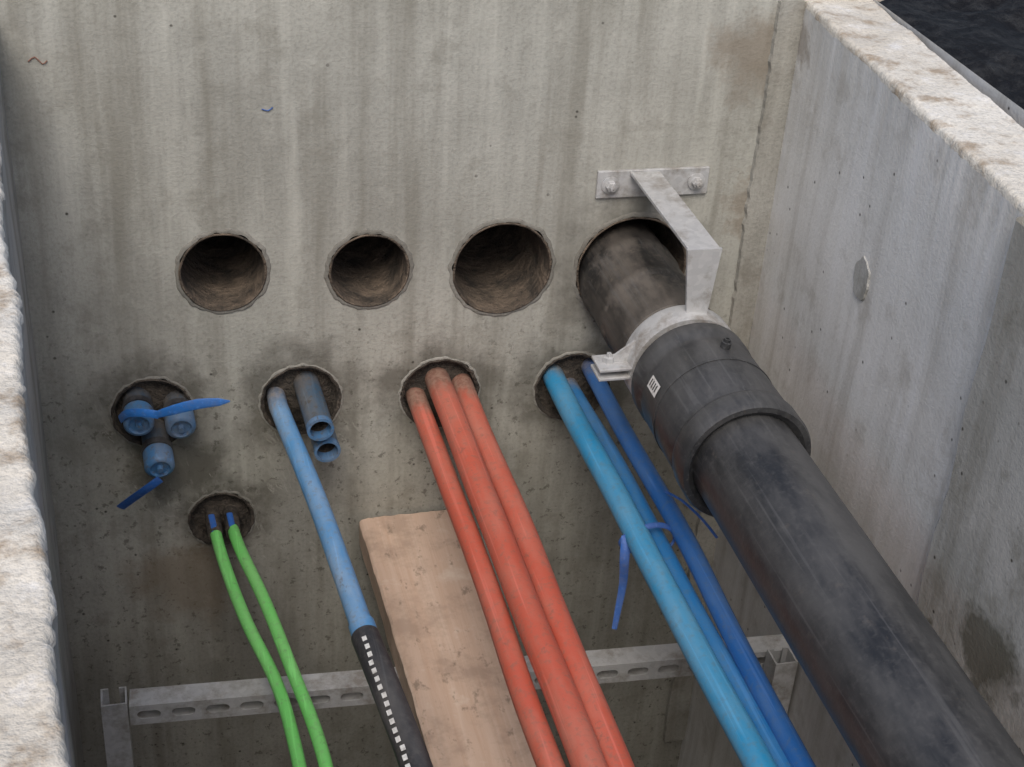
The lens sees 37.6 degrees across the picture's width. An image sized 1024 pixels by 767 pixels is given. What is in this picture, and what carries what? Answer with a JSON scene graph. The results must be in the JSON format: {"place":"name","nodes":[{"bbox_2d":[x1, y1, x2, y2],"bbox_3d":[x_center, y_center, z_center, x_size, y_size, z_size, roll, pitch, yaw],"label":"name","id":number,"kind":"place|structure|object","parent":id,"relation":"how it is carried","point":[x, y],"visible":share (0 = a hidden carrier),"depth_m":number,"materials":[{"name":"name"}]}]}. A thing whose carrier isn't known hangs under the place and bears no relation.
{"place":"outdoors","nodes":[
{"label":"outdoors","id":0,"kind":"place"},
{"label":"ground","id":1,"kind":"structure","parent":0,"visible":0},
{"bbox_2d":[878,0,1023,109],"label":"black plastic sheet","id":2,"kind":"object","parent":1,"relation":"on","point":[983,40],"visible":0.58,"depth_m":2.51,"materials":[{"name":"black plastic"}]},
{"label":"pit floor","id":3,"kind":"structure","parent":0,"visible":0},
{"bbox_2d":[0,72,83,766],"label":"concrete side wall","id":4,"kind":"structure","parent":3,"relation":"on","point":[39,719],"depth_m":1.19,"materials":[{"name":"grey concrete"}]},
{"bbox_2d":[100,686,133,766],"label":"steel post","id":5,"kind":"object","parent":3,"relation":"on","point":[117,733],"visible":1,"depth_m":2.45,"materials":[{"name":"grey metal"}]},
{"bbox_2d":[129,634,788,724],"bbox_3d":[-0.069,0.502,2.568,1.131,0.041,0.041,-3,32,-11],"label":"slotted steel rail","id":6,"kind":"object","parent":5,"relation":"attached to","point":[162,704],"visible":0.52,"depth_m":2.50,"materials":[{"name":"grey metal"}]},
{"bbox_2d":[0,0,803,766],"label":"concrete back wall","id":7,"kind":"structure","parent":3,"relation":"on","point":[150,140],"depth_m":2.53,"materials":[{"name":"grey concrete"}]},
{"bbox_2d":[28,56,46,63],"bbox_3d":[-0.702,-0.478,2.227,0.028,0.013,0.002,-4,32,-14],"label":"crayon mark","id":8,"kind":"object","parent":7,"relation":"attached to","point":[37,59],"visible":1,"depth_m":2.23,"materials":[{"name":"paint"}]},
{"bbox_2d":[108,376,196,446],"bbox_3d":[-0.619,0.046,2.593,0.150,0.147,0.024,-4,32,-14],"label":"duct opening","id":9,"kind":"object","parent":7,"relation":"attached to","point":[159,389],"visible":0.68,"depth_m":2.58,"materials":[{"name":"grey concrete"}]},
{"bbox_2d":[122,387,153,435],"bbox_3d":[-0.645,0.021,2.593,0.053,0.058,0.188,-4,32,-14],"label":"capped pipe stub","id":10,"kind":"object","parent":9,"relation":"in","point":[137,397],"visible":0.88,"depth_m":2.53,"materials":[{"name":"blue plastic"}]},
{"bbox_2d":[118,398,229,422],"bbox_3d":[-0.564,0.051,2.489,0.197,0.077,0.030,8,32,7],"label":"cable tie","id":11,"kind":"object","parent":10,"relation":"attached to","point":[186,406],"visible":1,"depth_m":2.47,"materials":[{"name":"blue plastic"}]},
{"bbox_2d":[163,390,195,438],"bbox_3d":[-0.584,0.025,2.617,0.053,0.066,0.184,-6,33,-16],"label":"capped pipe stub","id":12,"kind":"object","parent":9,"relation":"in","point":[180,425],"visible":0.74,"depth_m":2.56,"materials":[{"name":"blue plastic"}]},
{"bbox_2d":[141,418,174,477],"bbox_3d":[-0.624,0.078,2.624,0.053,0.087,0.209,-6,33,-16],"label":"capped pipe stub","id":13,"kind":"object","parent":7,"relation":"attached to","point":[157,452],"visible":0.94,"depth_m":2.56,"materials":[{"name":"blue plastic"}]},
{"bbox_2d":[117,476,162,509],"bbox_3d":[-0.637,0.190,2.567,0.090,0.092,0.018,12,32,12],"label":"cable tie","id":14,"kind":"object","parent":13,"relation":"attached to","point":[141,492],"visible":1,"depth_m":2.56,"materials":[{"name":"blue plastic"}]},
{"bbox_2d":[187,490,255,545],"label":"duct opening","id":15,"kind":"object","parent":7,"relation":"attached to","point":[197,527],"visible":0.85,"depth_m":2.74,"materials":[{"name":"grey concrete"}]},
{"bbox_2d":[175,228,270,313],"bbox_3d":[-0.525,-0.292,2.651,0.158,0.161,0.426,-4,32,-14],"label":"duct opening","id":16,"kind":"object","parent":7,"relation":"attached to","point":[224,271],"visible":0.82,"depth_m":2.56,"materials":[{"name":"concrete"}]},
{"bbox_2d":[258,363,342,435],"bbox_3d":[-0.373,0.025,2.651,0.151,0.153,0.024,-4,32,-14],"label":"duct opening","id":17,"kind":"object","parent":7,"relation":"attached to","point":[331,387],"visible":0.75,"depth_m":2.65,"materials":[{"name":"grey concrete"}]},
{"bbox_2d":[293,371,333,440],"bbox_3d":[-0.358,0.006,2.637,0.046,0.061,0.258,-6,33,-16],"label":"blue pipe stub","id":18,"kind":"object","parent":17,"relation":"in","point":[318,422],"visible":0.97,"depth_m":2.57,"materials":[{"name":"plastic"}]},
{"bbox_2d":[310,403,340,461],"bbox_3d":[-0.348,0.049,2.675,0.046,0.060,0.243,-5,33,-15],"label":"blue pipe stub","id":19,"kind":"object","parent":17,"relation":"in","point":[328,449],"visible":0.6,"depth_m":2.59,"materials":[{"name":"plastic"}]},
{"bbox_2d":[266,387,432,766],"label":"blue service pipe","id":20,"kind":"object","parent":17,"relation":"attached to","point":[409,748],"visible":0.93,"depth_m":2.15,"materials":[{"name":"plastic"}]},
{"bbox_2d":[323,229,413,309],"bbox_3d":[-0.290,-0.300,2.713,0.157,0.155,0.426,-4,32,-14],"label":"duct opening","id":21,"kind":"object","parent":7,"relation":"attached to","point":[367,269],"visible":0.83,"depth_m":2.62,"materials":[{"name":"concrete"}]},
{"bbox_2d":[398,356,480,427],"bbox_3d":[-0.132,0.013,2.713,0.154,0.154,0.024,-4,32,-14],"label":"duct opening","id":22,"kind":"object","parent":7,"relation":"attached to","point":[453,368],"visible":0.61,"depth_m":2.70,"materials":[{"name":"grey concrete"}]},
{"bbox_2d":[403,383,565,766],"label":"red conduit pipe","id":23,"kind":"object","parent":7,"relation":"attached to","point":[539,738],"visible":0.89,"depth_m":2.23,"materials":[{"name":"plastic"}]},
{"bbox_2d":[448,218,555,316],"bbox_3d":[-0.066,-0.308,2.773,0.196,0.193,0.426,-4,32,-14],"label":"duct opening","id":24,"kind":"object","parent":7,"relation":"attached to","point":[501,267],"visible":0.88,"depth_m":2.70,"materials":[{"name":"concrete"}]},
{"bbox_2d":[425,367,607,766],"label":"red conduit pipe","id":25,"kind":"object","parent":7,"relation":"attached to","point":[576,733],"visible":0.9,"depth_m":2.20,"materials":[{"name":"plastic"}]},
{"bbox_2d":[452,364,634,766],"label":"red conduit pipe","id":26,"kind":"object","parent":7,"relation":"attached to","point":[614,749],"visible":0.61,"depth_m":2.24,"materials":[{"name":"plastic"}]},
{"bbox_2d":[532,351,610,421],"bbox_3d":[0.107,0.002,2.776,0.153,0.153,0.024,-4,32,-14],"label":"duct opening","id":27,"kind":"object","parent":7,"relation":"attached to","point":[569,363],"visible":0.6,"depth_m":2.77,"materials":[{"name":"grey concrete"}]},
{"bbox_2d":[542,364,777,766],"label":"blue water pipe","id":28,"kind":"object","parent":27,"relation":"attached to","point":[746,741],"visible":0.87,"depth_m":2.24,"materials":[{"name":"plastic"}]},
{"bbox_2d":[612,522,674,629],"bbox_3d":[0.211,0.304,2.397,0.100,0.186,0.035,-4,32,-14],"label":"cable tie","id":29,"kind":"object","parent":28,"relation":"attached to","point":[625,551],"visible":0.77,"depth_m":2.37,"materials":[{"name":"blue plastic"}]},
{"bbox_2d":[567,378,790,766],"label":"blue water pipe","id":30,"kind":"object","parent":27,"relation":"attached to","point":[713,636],"visible":0.5,"depth_m":2.27,"materials":[{"name":"plastic"}]},
{"bbox_2d":[572,212,685,312],"bbox_3d":[0.162,-0.311,2.837,0.220,0.222,0.426,-4,32,-14],"label":"duct opening","id":31,"kind":"object","parent":7,"relation":"attached to","point":[668,239],"visible":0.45,"depth_m":2.65,"materials":[{"name":"concrete"}]},
{"bbox_2d":[591,166,729,393],"bbox_3d":[0.235,-0.153,2.506,0.275,0.300,0.326,-4,32,-14],"label":"pipe bracket","id":32,"kind":"object","parent":7,"relation":"attached to","point":[662,189],"visible":0.82,"depth_m":2.38,"materials":[{"name":"metal"}]},
{"bbox_2d":[576,219,1023,766],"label":"black water pipe","id":33,"kind":"object","parent":32,"relation":"attached to","point":[890,681],"visible":0.87,"depth_m":1.96,"materials":[{"name":"black plastic"}]},
{"bbox_2d":[581,358,815,766],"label":"blue water pipe","id":34,"kind":"object","parent":7,"relation":"attached to","point":[769,704],"visible":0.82,"depth_m":2.25,"materials":[{"name":"plastic"}]},
{"bbox_2d":[665,491,717,537],"bbox_3d":[0.286,0.208,2.400,0.007,0.030,0.115,-23,41,-37],"label":"cable tie","id":35,"kind":"object","parent":34,"relation":"attached to","point":[696,513],"visible":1,"depth_m":2.39,"materials":[{"name":"blue plastic"}]},
{"bbox_2d":[763,646,797,712],"bbox_3d":[0.433,0.982,2.926,0.041,1.198,0.041,-4,32,-14],"label":"steel post","id":36,"kind":"object","parent":3,"relation":"on","point":[781,674],"visible":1,"depth_m":2.62,"materials":[{"name":"grey metal"}]},
{"bbox_2d":[677,0,1023,766],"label":"concrete side wall","id":37,"kind":"structure","parent":3,"relation":"on","point":[901,166],"depth_m":2.25,"materials":[{"name":"grey concrete"}]},
{"bbox_2d":[663,0,805,741],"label":"corner mortar joint","id":38,"kind":"object","parent":37,"relation":"attached to","point":[789,17],"visible":0.52,"depth_m":2.65,"materials":[{"name":"grey concrete"}]},
{"bbox_2d":[853,256,870,300],"bbox_3d":[0.532,-0.161,2.287,0.010,0.076,0.060,-4,32,-14],"label":"mortar patch","id":39,"kind":"object","parent":37,"relation":"attached to","point":[861,276],"visible":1,"depth_m":2.28,"materials":[{"name":"concrete"}]},
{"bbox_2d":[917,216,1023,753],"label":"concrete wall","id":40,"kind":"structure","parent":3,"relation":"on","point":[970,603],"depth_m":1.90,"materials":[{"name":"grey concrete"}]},
{"bbox_3d":[0.470,2.028,0.255,1.680,2.205,0.200,-4,32,-14],"label":"concrete front wall","id":41,"kind":"object","parent":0,"visible":0},
{"bbox_2d":[210,530,306,766],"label":"green conduit","id":42,"kind":"object","parent":41,"relation":"attached to","point":[273,676],"visible":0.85,"depth_m":2.42,"materials":[{"name":"plastic"}]},
{"bbox_2d":[205,505,222,539],"bbox_3d":[-0.536,0.247,2.707,0.027,0.035,0.107,-4,32,-14],"label":"tube plug","id":43,"kind":"object","parent":42,"relation":"on","point":[213,517],"visible":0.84,"depth_m":2.69,"materials":[{"name":"blue plastic"}]},
{"bbox_2d":[228,524,332,766],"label":"green conduit","id":44,"kind":"object","parent":41,"relation":"attached to","point":[305,703],"visible":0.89,"depth_m":2.40,"materials":[{"name":"plastic"}]},
{"bbox_2d":[223,503,240,538],"bbox_3d":[-0.505,0.245,2.714,0.027,0.035,0.107,-4,32,-14],"label":"tube plug","id":45,"kind":"object","parent":44,"relation":"on","point":[230,514],"visible":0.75,"depth_m":2.71,"materials":[{"name":"blue plastic"}]},
{"bbox_3d":[0.192,1.095,1.630,1.080,0.041,0.041,-4,32,-14],"label":"slotted steel rail","id":46,"kind":"object","parent":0,"visible":0},
{"bbox_2d":[359,510,535,766],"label":"timber plank","id":47,"kind":"object","parent":46,"relation":"on","point":[447,663],"visible":0.79,"depth_m":2.52,"materials":[{"name":"beige wood"}]}
]}

